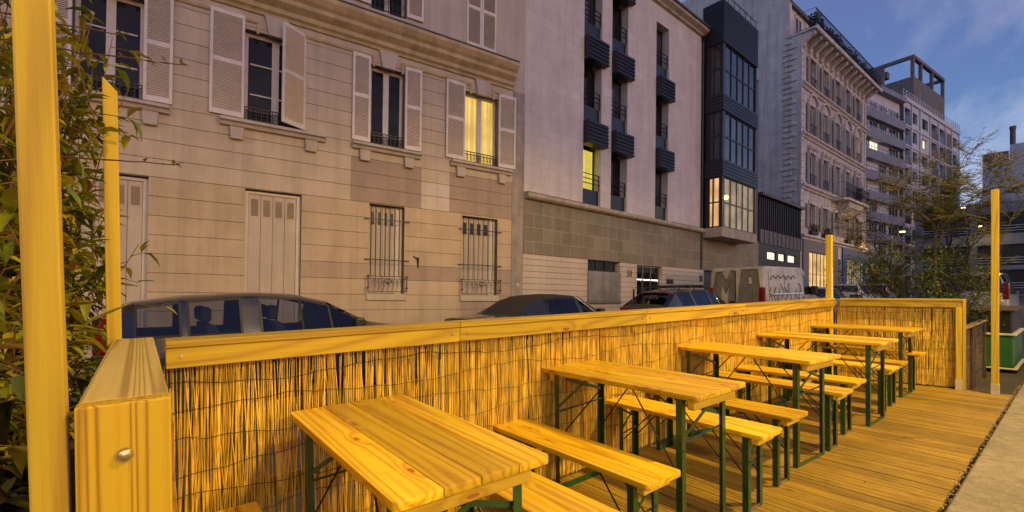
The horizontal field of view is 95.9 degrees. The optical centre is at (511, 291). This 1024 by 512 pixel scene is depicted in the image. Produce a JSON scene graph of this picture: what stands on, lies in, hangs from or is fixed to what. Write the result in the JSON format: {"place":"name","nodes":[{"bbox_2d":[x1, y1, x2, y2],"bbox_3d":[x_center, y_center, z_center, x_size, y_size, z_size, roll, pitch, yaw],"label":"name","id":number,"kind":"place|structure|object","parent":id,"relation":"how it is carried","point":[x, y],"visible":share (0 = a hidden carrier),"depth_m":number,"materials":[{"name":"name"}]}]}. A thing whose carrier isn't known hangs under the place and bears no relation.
{"place":"outdoors","nodes":[
{"label":"outdoors","id":0,"kind":"place"},
{"bbox_2d":[0,395,16,480],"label":"plant pot","id":1,"kind":"object","parent":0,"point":[6,408],"visible":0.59,"depth_m":1.25,"materials":[{"name":"black plastic"}]},
{"bbox_2d":[70,295,931,387],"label":"pavement","id":2,"kind":"structure","parent":0,"point":[439,350],"depth_m":11.36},
{"bbox_2d":[869,249,887,280],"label":"pollarded shrub","id":3,"kind":"object","parent":2,"relation":"on","point":[873,263],"visible":0.1,"depth_m":40.19,"materials":[{"name":"green plant"}]},
{"bbox_2d":[866,277,911,297],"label":"hedge","id":4,"kind":"object","parent":2,"relation":"on","point":[887,281],"visible":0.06,"depth_m":42.55,"materials":[{"name":"green plant"}]},
{"bbox_2d":[866,210,957,283],"bbox_3d":[32.426,-3.252,38.129,6.640,8.120,5.470,0,-1,37],"label":"bare tree","id":5,"kind":"object","parent":2,"relation":"on","point":[876,235],"visible":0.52,"depth_m":38.57,"materials":[{"name":"brown plant"}]},
{"bbox_2d":[69,296,1023,511],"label":"road","id":6,"kind":"structure","parent":0,"point":[1010,381],"depth_m":5.87,"materials":[{"name":"asphalt"}]},
{"bbox_2d":[0,423,75,511],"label":"planter box","id":7,"kind":"object","parent":6,"relation":"on","point":[6,507],"visible":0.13,"depth_m":1.80,"materials":[{"name":"brown wood"}]},
{"bbox_2d":[0,0,188,511],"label":"leafy shrub","id":8,"kind":"object","parent":7,"relation":"in","point":[14,459],"visible":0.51,"depth_m":1.71,"materials":[{"name":"green plant"}]},
{"bbox_2d":[102,77,121,349],"bbox_3d":[-1.601,0.246,1.861,0.046,2.190,0.046,-1,1,-39],"label":"wooden post","id":9,"kind":"object","parent":6,"relation":"on","point":[112,232],"visible":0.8,"depth_m":1.84,"materials":[{"name":"yellow wood"}]},
{"bbox_2d":[74,337,174,511],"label":"timber barrier","id":10,"kind":"object","parent":6,"relation":"on","point":[124,440],"visible":1,"depth_m":0.81,"materials":[{"name":"yellow wood"}]},
{"bbox_2d":[92,292,437,413],"bbox_3d":[-3.453,0.706,7.159,4.425,1.665,2.160,-1,1,-39],"label":"parked car","id":11,"kind":"object","parent":6,"relation":"on","point":[245,312],"visible":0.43,"depth_m":6.47,"materials":[{"name":"black metallic car paint"},{"name":"glass"},{"name":"fabric"}]},
{"bbox_2d":[444,294,617,364],"bbox_3d":[0.658,0.757,10.379,4.205,1.425,2.140,-1,1,-39],"label":"parked car","id":12,"kind":"object","parent":6,"relation":"on","point":[531,305],"visible":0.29,"depth_m":9.67,"materials":[{"name":"black paint"}]},
{"bbox_2d":[620,285,741,337],"bbox_3d":[5.421,0.589,14.227,4.454,1.600,2.160,-1,1,-39],"label":"parked car","id":13,"kind":"object","parent":6,"relation":"on","point":[666,298],"visible":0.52,"depth_m":13.12,"materials":[{"name":"grey paint"}]},
{"bbox_2d":[709,266,817,313],"bbox_3d":[9.862,0.190,17.932,5.140,2.237,2.440,-1,1,-39],"label":"graffiti van","id":14,"kind":"object","parent":6,"relation":"on","point":[748,284],"visible":0.5,"depth_m":16.45,"materials":[{"name":"white paint"}]},
{"bbox_2d":[816,287,854,318],"bbox_3d":[14.267,0.506,21.338,4.454,1.465,2.140,-1,1,-39],"label":"parked car","id":15,"kind":"object","parent":6,"relation":"on","point":[821,292],"visible":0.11,"depth_m":20.74,"materials":[{"name":"silver metal"}]},
{"bbox_2d":[833,282,884,309],"bbox_3d":[18.036,0.341,24.348,4.304,1.667,2.200,-1,1,-39],"label":"parked car","id":16,"kind":"object","parent":6,"relation":"on","point":[843,288],"visible":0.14,"depth_m":22.95,"materials":[{"name":"white paint"}]},
{"bbox_2d":[870,283,906,297],"bbox_3d":[22.061,0.300,27.641,4.304,1.610,2.200,-1,1,-39],"label":"parked car","id":17,"kind":"object","parent":6,"relation":"on","point":[877,285],"visible":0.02,"depth_m":26.20,"materials":[{"name":"grey paint"}]},
{"bbox_2d":[856,324,975,389],"bbox_3d":[5.633,0.926,6.528,1.090,0.945,1.200,-1,1,-39],"label":"planter box","id":18,"kind":"object","parent":6,"relation":"on","point":[970,380],"visible":0.21,"depth_m":6.30,"materials":[{"name":"brown wood"}]},
{"bbox_2d":[822,242,1006,332],"bbox_3d":[6.083,-0.045,7.046,2.510,1.346,1.926,-1,1,-39],"label":"planter bush","id":19,"kind":"object","parent":18,"relation":"in","point":[939,292],"visible":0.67,"depth_m":6.73,"materials":[{"name":"green plant"}]},
{"bbox_2d":[826,127,1023,330],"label":"sapling","id":20,"kind":"object","parent":18,"relation":"in","point":[946,207],"visible":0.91,"depth_m":6.66,"materials":[{"name":"green plant"}]},
{"bbox_2d":[897,305,1023,371],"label":"waste container","id":21,"kind":"object","parent":6,"relation":"on","point":[1010,344],"visible":0.09,"depth_m":7.58,"materials":[{"name":"green paint"}]},
{"bbox_2d":[943,320,986,387],"bbox_3d":[6.564,0.911,7.277,1.140,0.945,1.200,-1,1,-39],"label":"planter box","id":22,"kind":"object","parent":6,"relation":"on","point":[979,351],"visible":0.21,"depth_m":6.95,"materials":[{"name":"brown wood"}]},
{"bbox_2d":[918,190,1020,272],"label":"bare tree","id":23,"kind":"object","parent":6,"relation":"on","point":[949,243],"visible":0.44,"depth_m":41.62,"materials":[{"name":"brown plant"}]},
{"bbox_2d":[966,225,983,270],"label":"street lamp","id":24,"kind":"object","parent":6,"relation":"on","point":[966,241],"visible":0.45,"depth_m":55.81,"materials":[{"name":"grey"}]},
{"bbox_2d":[941,402,1009,511],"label":"deck joists","id":25,"kind":"object","parent":6,"relation":"on","point":[951,496],"depth_m":3.43,"materials":[{"name":"brown wood"}]},
{"bbox_2d":[475,374,1012,511],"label":"deck","id":26,"kind":"structure","parent":25,"relation":"on","point":[902,473],"depth_m":3.37,"materials":[{"name":"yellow wood"}]},
{"bbox_2d":[11,0,72,511],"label":"wooden post","id":27,"kind":"object","parent":26,"relation":"on","point":[41,236],"visible":1,"depth_m":0.74,"materials":[{"name":"yellow wood"}]},
{"bbox_2d":[216,502,261,511],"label":"bench","id":28,"kind":"object","parent":26,"relation":"on","point":[252,507],"visible":1,"depth_m":1.74,"materials":[{"name":"yellow wood"}]},
{"bbox_2d":[290,394,547,511],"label":"beer table","id":29,"kind":"object","parent":26,"relation":"on","point":[399,453],"visible":1,"depth_m":1.48,"materials":[{"name":"yellow wood"}]},
{"bbox_2d":[163,298,835,511],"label":"reed fence","id":30,"kind":"object","parent":26,"relation":"on","point":[226,417],"visible":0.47,"depth_m":2.49,"materials":[{"name":"yellow wood"}]},
{"bbox_2d":[442,471,619,511],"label":"bench","id":31,"kind":"object","parent":26,"relation":"on","point":[540,493],"visible":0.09,"depth_m":1.80,"materials":[{"name":"yellow wood"}]},
{"bbox_2d":[493,418,680,511],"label":"bench","id":32,"kind":"object","parent":26,"relation":"on","point":[637,475],"visible":0.76,"depth_m":2.21,"materials":[{"name":"yellow wood"}]},
{"bbox_2d":[541,360,745,511],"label":"beer table","id":33,"kind":"object","parent":26,"relation":"on","point":[701,392],"visible":0.95,"depth_m":2.55,"materials":[{"name":"yellow wood"}]},
{"bbox_2d":[606,395,781,511],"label":"bench","id":34,"kind":"object","parent":26,"relation":"on","point":[759,434],"visible":0.9,"depth_m":2.75,"materials":[{"name":"yellow wood"}]},
{"bbox_2d":[649,393,807,486],"bbox_3d":[1.490,1.012,3.357,0.255,0.470,1.100,-1,1,-38],"label":"bench","id":35,"kind":"object","parent":26,"relation":"on","point":[787,417],"visible":0.56,"depth_m":3.05,"materials":[{"name":"yellow wood"}]},
{"bbox_2d":[678,342,840,467],"bbox_3d":[1.938,0.854,3.739,0.517,0.770,1.082,-1,1,-35],"label":"beer table","id":36,"kind":"object","parent":26,"relation":"on","point":[810,361],"visible":0.82,"depth_m":3.51,"materials":[{"name":"yellow wood"}]},
{"bbox_2d":[706,371,852,450],"bbox_3d":[2.247,0.999,3.982,0.255,0.470,1.100,-1,1,-39],"label":"bench","id":37,"kind":"object","parent":26,"relation":"on","point":[837,393],"visible":0.66,"depth_m":3.70,"materials":[{"name":"yellow wood"}]},
{"bbox_2d":[734,364,865,434],"bbox_3d":[2.639,0.992,4.359,0.255,0.470,1.100,-1,1,-38],"label":"bench","id":38,"kind":"object","parent":26,"relation":"on","point":[849,382],"visible":0.7,"depth_m":4.08,"materials":[{"name":"yellow wood"}]},
{"bbox_2d":[757,331,898,425],"bbox_3d":[3.151,0.834,4.670,0.517,0.770,1.082,-1,1,-37],"label":"beer table","id":39,"kind":"object","parent":26,"relation":"on","point":[881,345],"visible":0.83,"depth_m":4.46,"materials":[{"name":"yellow wood"}]},
{"bbox_2d":[825,235,832,374],"bbox_3d":[4.419,0.202,6.426,0.070,1.980,0.074,-1,1,-39],"label":"wooden post","id":40,"kind":"object","parent":26,"relation":"on","point":[829,266],"visible":0.56,"depth_m":6.40,"materials":[{"name":"yellow wood"}]},
{"bbox_2d":[777,360,899,413],"bbox_3d":[3.437,0.979,4.966,0.255,0.470,1.100,-1,1,-39],"label":"bench","id":41,"kind":"object","parent":26,"relation":"on","point":[890,369],"visible":0.34,"depth_m":4.67,"materials":[{"name":"yellow wood"}]},
{"bbox_2d":[800,355,907,406],"bbox_3d":[3.778,0.973,5.265,0.255,0.470,1.100,-1,1,-39],"label":"bench","id":42,"kind":"object","parent":26,"relation":"on","point":[891,389],"visible":0.49,"depth_m":4.96,"materials":[{"name":"yellow wood"}]},
{"bbox_2d":[811,323,922,396],"bbox_3d":[4.327,0.813,5.724,0.517,0.770,1.082,-1,1,-39],"label":"beer table","id":43,"kind":"object","parent":26,"relation":"on","point":[909,332],"visible":0.73,"depth_m":5.51,"materials":[{"name":"yellow wood"}]},
{"bbox_2d":[821,345,926,392],"bbox_3d":[4.524,0.960,5.880,0.255,0.470,1.100,-1,1,-39],"label":"bench","id":44,"kind":"object","parent":26,"relation":"on","point":[913,356],"visible":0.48,"depth_m":5.60,"materials":[{"name":"yellow wood"}]},
{"bbox_2d":[835,298,965,389],"bbox_3d":[5.017,0.688,6.037,1.300,1.203,0.186,0,1,39],"label":"reed fence","id":45,"kind":"object","parent":26,"relation":"on","point":[955,352],"visible":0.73,"depth_m":5.85,"materials":[{"name":"yellow wood"}]},
{"bbox_2d":[810,386,1020,510],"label":"litter","id":46,"kind":"object","parent":26,"relation":"on","point":[994,425],"visible":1,"depth_m":3.48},
{"bbox_2d":[991,189,999,394],"bbox_3d":[5.590,0.015,5.344,0.068,2.390,0.069,-1,1,-39],"label":"wooden post","id":47,"kind":"object","parent":26,"relation":"on","point":[995,387],"visible":0.88,"depth_m":5.32,"materials":[{"name":"yellow wood"}]},
{"bbox_2d":[936,272,1023,305],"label":"parked car","id":48,"kind":"object","parent":6,"relation":"on","point":[1011,298],"visible":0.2,"depth_m":15.67,"materials":[{"name":"silver metal"}]},
{"bbox_2d":[945,383,1023,511],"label":"kerb","id":49,"kind":"structure","parent":6,"relation":"on","point":[993,481],"depth_m":3.13,"materials":[{"name":"concrete"}]},
{"bbox_2d":[679,0,1023,205],"label":"sky","id":50,"kind":"structure","parent":0,"point":[977,46],"materials":[{"name":"blue"}]},
{"bbox_3d":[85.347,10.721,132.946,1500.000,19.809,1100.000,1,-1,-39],"label":"ground","id":51,"kind":"structure","parent":0,"visible":0},
{"bbox_2d":[0,0,525,370],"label":"shuttered house","id":52,"kind":"structure","parent":51,"relation":"on","point":[360,158],"depth_m":10.61,"materials":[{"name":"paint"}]},
{"bbox_2d":[74,0,143,99],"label":"window","id":53,"kind":"structure","parent":52,"relation":"in","point":[127,16],"depth_m":8.82,"materials":[{"name":"glass"}]},
{"bbox_2d":[244,32,295,127],"bbox_3d":[-5.292,-4.620,10.316,1.206,1.966,0.058,1,-1,-33],"label":"window","id":54,"kind":"structure","parent":52,"relation":"in","point":[263,56],"depth_m":10.20,"materials":[{"name":"glass"}]},
{"bbox_2d":[368,205,402,293],"bbox_3d":[-3.214,-1.053,11.649,0.886,2.186,0.060,1,-1,-33],"label":"window frame","id":55,"kind":"structure","parent":52,"relation":"in","point":[398,239],"depth_m":11.80,"materials":[{"name":"white paint"}]},
{"bbox_2d":[370,67,402,147],"bbox_3d":[-3.203,-4.583,11.671,0.866,1.966,0.058,1,-1,-33],"label":"window","id":56,"kind":"structure","parent":52,"relation":"in","point":[386,87],"depth_m":11.66,"materials":[{"name":"glass"}]},
{"bbox_2d":[371,0,403,18],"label":"window","id":57,"kind":"structure","parent":52,"relation":"in","point":[383,5],"depth_m":11.76,"materials":[{"name":"glass"}]},
{"bbox_2d":[465,94,494,165],"bbox_3d":[-0.958,-4.544,13.128,1.076,1.966,0.058,1,-1,-33],"label":"window","id":58,"kind":"structure","parent":52,"relation":"in","point":[479,112],"depth_m":13.12,"materials":[{"name":"glass"}]},
{"bbox_2d":[466,0,494,48],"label":"window back","id":59,"kind":"structure","parent":52,"relation":"in","point":[469,0],"depth_m":13.09,"materials":[{"name":"white wood"}]},
{"bbox_2d":[488,220,494,294],"bbox_3d":[-1.000,-0.994,13.085,1.126,2.166,0.060,1,-1,-33],"label":"window frame","id":60,"kind":"structure","parent":52,"relation":"in","point":[490,268],"depth_m":13.31,"materials":[{"name":"white paint"}]},
{"bbox_2d":[387,0,758,311],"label":"modern block","id":61,"kind":"structure","parent":51,"relation":"on","point":[641,147],"depth_m":17.45,"materials":[{"name":"stone"}]},
{"bbox_2d":[583,148,593,190],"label":"window","id":62,"kind":"structure","parent":61,"relation":"in","point":[588,155],"depth_m":16.18,"materials":[{"name":"yellow"}]},
{"bbox_2d":[584,66,594,107],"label":"window","id":63,"kind":"structure","parent":61,"relation":"in","point":[589,75],"depth_m":16.21,"materials":[{"name":"black glass"}]},
{"bbox_2d":[585,0,595,25],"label":"window","id":64,"kind":"structure","parent":61,"relation":"in","point":[592,3],"depth_m":16.24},
{"bbox_2d":[588,259,614,271],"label":"window","id":65,"kind":"structure","parent":61,"relation":"in","point":[593,265],"depth_m":16.34,"materials":[{"name":"grey glass"}]},
{"bbox_2d":[611,157,619,196],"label":"window","id":66,"kind":"structure","parent":61,"relation":"in","point":[615,163],"depth_m":17.18,"materials":[{"name":"black glass"}]},
{"bbox_2d":[611,80,620,119],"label":"window","id":67,"kind":"structure","parent":61,"relation":"in","point":[616,87],"depth_m":17.22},
{"bbox_2d":[612,4,621,41],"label":"window","id":68,"kind":"structure","parent":61,"relation":"in","point":[617,12],"depth_m":17.21,"materials":[{"name":"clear glass"}]},
{"bbox_2d":[637,265,658,294],"bbox_3d":[5.282,0.149,18.217,1.746,2.320,0.058,1,-1,-41],"label":"entrance door","id":69,"kind":"structure","parent":61,"relation":"in","point":[643,272],"depth_m":18.25,"materials":[{"name":"glass"}]},
{"bbox_2d":[655,172,660,206],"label":"window","id":70,"kind":"structure","parent":61,"relation":"in","point":[657,175],"depth_m":19.02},
{"bbox_2d":[656,102,661,136],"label":"window","id":71,"kind":"structure","parent":61,"relation":"in","point":[658,106],"depth_m":19.06,"materials":[{"name":"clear glass"}]},
{"bbox_2d":[656,30,662,66],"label":"window","id":72,"kind":"structure","parent":61,"relation":"in","point":[659,34],"depth_m":19.10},
{"bbox_2d":[704,270,711,290],"bbox_3d":[9.740,0.308,22.087,3.200,2.575,0.020,1,-1,-41],"label":"entrance door","id":73,"kind":"structure","parent":61,"relation":"in","point":[707,274],"depth_m":21.54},
{"bbox_2d":[709,176,719,227],"bbox_3d":[8.847,-3.939,20.477,0.055,2.220,0.790,1,-1,-41],"label":"bay side window","id":74,"kind":"structure","parent":61,"relation":"in","point":[715,181],"depth_m":20.37,"materials":[{"name":"yellow"}]},
{"bbox_2d":[710,111,719,160],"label":"bay side window","id":75,"kind":"structure","parent":61,"relation":"in","point":[715,117],"depth_m":20.39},
{"bbox_2d":[711,43,720,95],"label":"bay side window","id":76,"kind":"structure","parent":61,"relation":"in","point":[715,49],"depth_m":20.42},
{"bbox_2d":[724,177,753,233],"bbox_3d":[10.475,-3.913,21.309,3.220,2.220,0.068,1,-1,-41],"label":"bay window","id":77,"kind":"structure","parent":61,"relation":"in","point":[738,197],"depth_m":21.28,"materials":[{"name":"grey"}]},
{"bbox_2d":[725,112,754,171],"bbox_3d":[10.510,-6.832,21.333,3.220,2.140,0.068,1,-1,-41],"label":"bay window","id":78,"kind":"structure","parent":61,"relation":"in","point":[739,136],"depth_m":21.33,"materials":[{"name":"glass"}]},
{"bbox_2d":[725,45,754,111],"bbox_3d":[10.546,-9.772,21.358,3.220,2.260,0.068,1,-1,-41],"label":"bay window","id":79,"kind":"structure","parent":61,"relation":"in","point":[739,74],"depth_m":21.33,"materials":[{"name":"glass"}]},
{"bbox_2d":[758,192,804,267],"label":"zinc workshop","id":80,"kind":"structure","parent":51,"relation":"on","point":[779,230],"depth_m":26.48,"materials":[{"name":"metal"}]},
{"bbox_2d":[767,251,774,260],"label":"window","id":81,"kind":"structure","parent":80,"relation":"in","point":[770,255],"depth_m":26.06,"materials":[{"name":"grey"}]},
{"bbox_2d":[778,253,783,261],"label":"window","id":82,"kind":"structure","parent":80,"relation":"in","point":[780,256],"depth_m":27.01,"materials":[{"name":"grey"}]},
{"bbox_2d":[788,255,794,263],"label":"window","id":83,"kind":"structure","parent":80,"relation":"in","point":[791,259],"depth_m":28.16,"materials":[{"name":"grey"}]},
{"bbox_2d":[682,0,882,286],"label":"stone apartment house","id":84,"kind":"structure","parent":51,"relation":"on","point":[819,87],"depth_m":30.68,"materials":[{"name":"stone"}]},
{"bbox_2d":[795,16,801,32],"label":"attic window","id":85,"kind":"structure","parent":84,"relation":"in","point":[798,24],"depth_m":30.78,"materials":[{"name":"white paint"}]},
{"bbox_2d":[809,156,811,184],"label":"window","id":86,"kind":"structure","parent":84,"relation":"in","point":[811,156],"depth_m":30.48,"materials":[{"name":"glass"}]},
{"bbox_2d":[810,108,811,133],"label":"window","id":87,"kind":"structure","parent":84,"relation":"in","point":[810,108],"depth_m":30.49,"materials":[{"name":"white paint"}]},
{"bbox_2d":[809,224,819,235],"bbox_3d":[19.589,-4.057,29.900,1.344,0.712,0.565,1,-1,-38],"label":"flower box","id":88,"kind":"object","parent":84,"relation":"attached to","point":[816,233],"visible":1,"depth_m":29.80,"materials":[{"name":"green plant"}]},
{"bbox_2d":[809,252,825,286],"bbox_3d":[20.574,-1.126,30.863,4.100,2.850,0.058,1,-1,-38],"label":"shop window","id":89,"kind":"structure","parent":84,"relation":"in","point":[817,261],"depth_m":30.60,"materials":[{"name":"yellow"}]},
{"bbox_2d":[823,117,824,141],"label":"window","id":90,"kind":"structure","parent":84,"relation":"in","point":[823,117],"depth_m":31.98,"materials":[{"name":"white paint"}]},
{"bbox_2d":[822,227,832,237],"bbox_3d":[21.416,-4.029,31.352,1.318,0.724,0.521,1,-1,-38],"label":"flower box","id":91,"kind":"object","parent":84,"relation":"attached to","point":[827,233],"visible":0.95,"depth_m":31.16,"materials":[{"name":"green plant"}]},
{"bbox_2d":[847,259,862,283],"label":"shop window","id":92,"kind":"structure","parent":84,"relation":"in","point":[849,261],"depth_m":35.15,"materials":[{"name":"glass"}]},
{"bbox_2d":[856,187,863,201],"bbox_3d":[25.328,-7.094,33.718,1.328,1.048,0.572,1,-1,-38],"label":"flower box","id":93,"kind":"object","parent":84,"relation":"attached to","point":[858,197],"visible":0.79,"depth_m":33.65,"materials":[{"name":"plant"}]},
{"bbox_2d":[865,84,906,279],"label":"banded apartment block","id":94,"kind":"structure","parent":51,"relation":"on","point":[885,125],"depth_m":56.43,"materials":[{"name":"grey concrete"}]},
{"bbox_2d":[868,201,876,211],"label":"window","id":95,"kind":"structure","parent":94,"relation":"in","point":[870,204],"depth_m":55.47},
{"bbox_2d":[868,222,876,232],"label":"window","id":96,"kind":"structure","parent":94,"relation":"in","point":[874,224],"depth_m":55.62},
{"bbox_2d":[869,99,877,109],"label":"window","id":97,"kind":"structure","parent":94,"relation":"in","point":[870,101],"depth_m":55.71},
{"bbox_2d":[869,120,877,129],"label":"window","id":98,"kind":"structure","parent":94,"relation":"in","point":[870,122],"depth_m":55.71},
{"bbox_2d":[869,140,877,150],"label":"window","id":99,"kind":"structure","parent":94,"relation":"in","point":[872,143],"depth_m":55.71,"materials":[{"name":"yellow"}]},
{"bbox_2d":[878,224,885,233],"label":"window","id":100,"kind":"structure","parent":94,"relation":"in","point":[882,229],"depth_m":56.84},
{"bbox_2d":[878,164,886,173],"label":"window","id":101,"kind":"structure","parent":94,"relation":"in","point":[880,166],"depth_m":56.87,"materials":[{"name":"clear glass"}]},
{"bbox_2d":[879,104,886,113],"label":"window","id":102,"kind":"structure","parent":94,"relation":"in","point":[881,106],"depth_m":56.88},
{"bbox_2d":[879,124,886,133],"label":"window","id":103,"kind":"structure","parent":94,"relation":"in","point":[884,128],"depth_m":56.88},
{"bbox_2d":[888,128,897,137],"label":"window","id":104,"kind":"structure","parent":94,"relation":"in","point":[890,130],"depth_m":58.34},
{"bbox_2d":[888,148,897,157],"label":"window","id":105,"kind":"structure","parent":94,"relation":"in","point":[891,150],"depth_m":58.22,"materials":[{"name":"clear glass"}]},
{"bbox_2d":[888,167,897,176],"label":"window","id":106,"kind":"structure","parent":94,"relation":"in","point":[890,168],"depth_m":58.34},
{"bbox_2d":[888,206,897,215],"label":"window","id":107,"kind":"structure","parent":94,"relation":"in","point":[895,211],"depth_m":58.27,"materials":[{"name":"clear glass"}]},
{"bbox_2d":[888,226,897,235],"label":"window","id":108,"kind":"structure","parent":94,"relation":"in","point":[889,230],"depth_m":58.02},
{"bbox_2d":[889,109,897,118],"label":"window","id":109,"kind":"structure","parent":94,"relation":"in","point":[894,112],"depth_m":58.37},
{"bbox_2d":[873,54,960,295],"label":"loggia apartment block","id":110,"kind":"structure","parent":51,"relation":"on","point":[929,129],"depth_m":66.28,"materials":[{"name":"concrete"}]},
{"bbox_2d":[913,200,1023,295],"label":"gallery building","id":111,"kind":"structure","parent":51,"relation":"on","point":[1014,240],"depth_m":55.99,"materials":[{"name":"concrete"}]},
{"bbox_2d":[982,125,1023,203],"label":"white street end building","id":112,"kind":"structure","parent":51,"relation":"on","point":[1014,145],"depth_m":64.93,"materials":[{"name":"concrete"}]},
{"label":"far kerb","id":113,"kind":"structure","parent":0,"visible":0},
{"bbox_2d":[890,229,907,283],"bbox_3d":[29.602,-1.956,35.373,0.300,5.580,1.130,-1,1,-39],"label":"street lamp","id":114,"kind":"object","parent":113,"relation":"on","point":[891,244],"visible":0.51,"depth_m":35.64,"materials":[{"name":"grey"}]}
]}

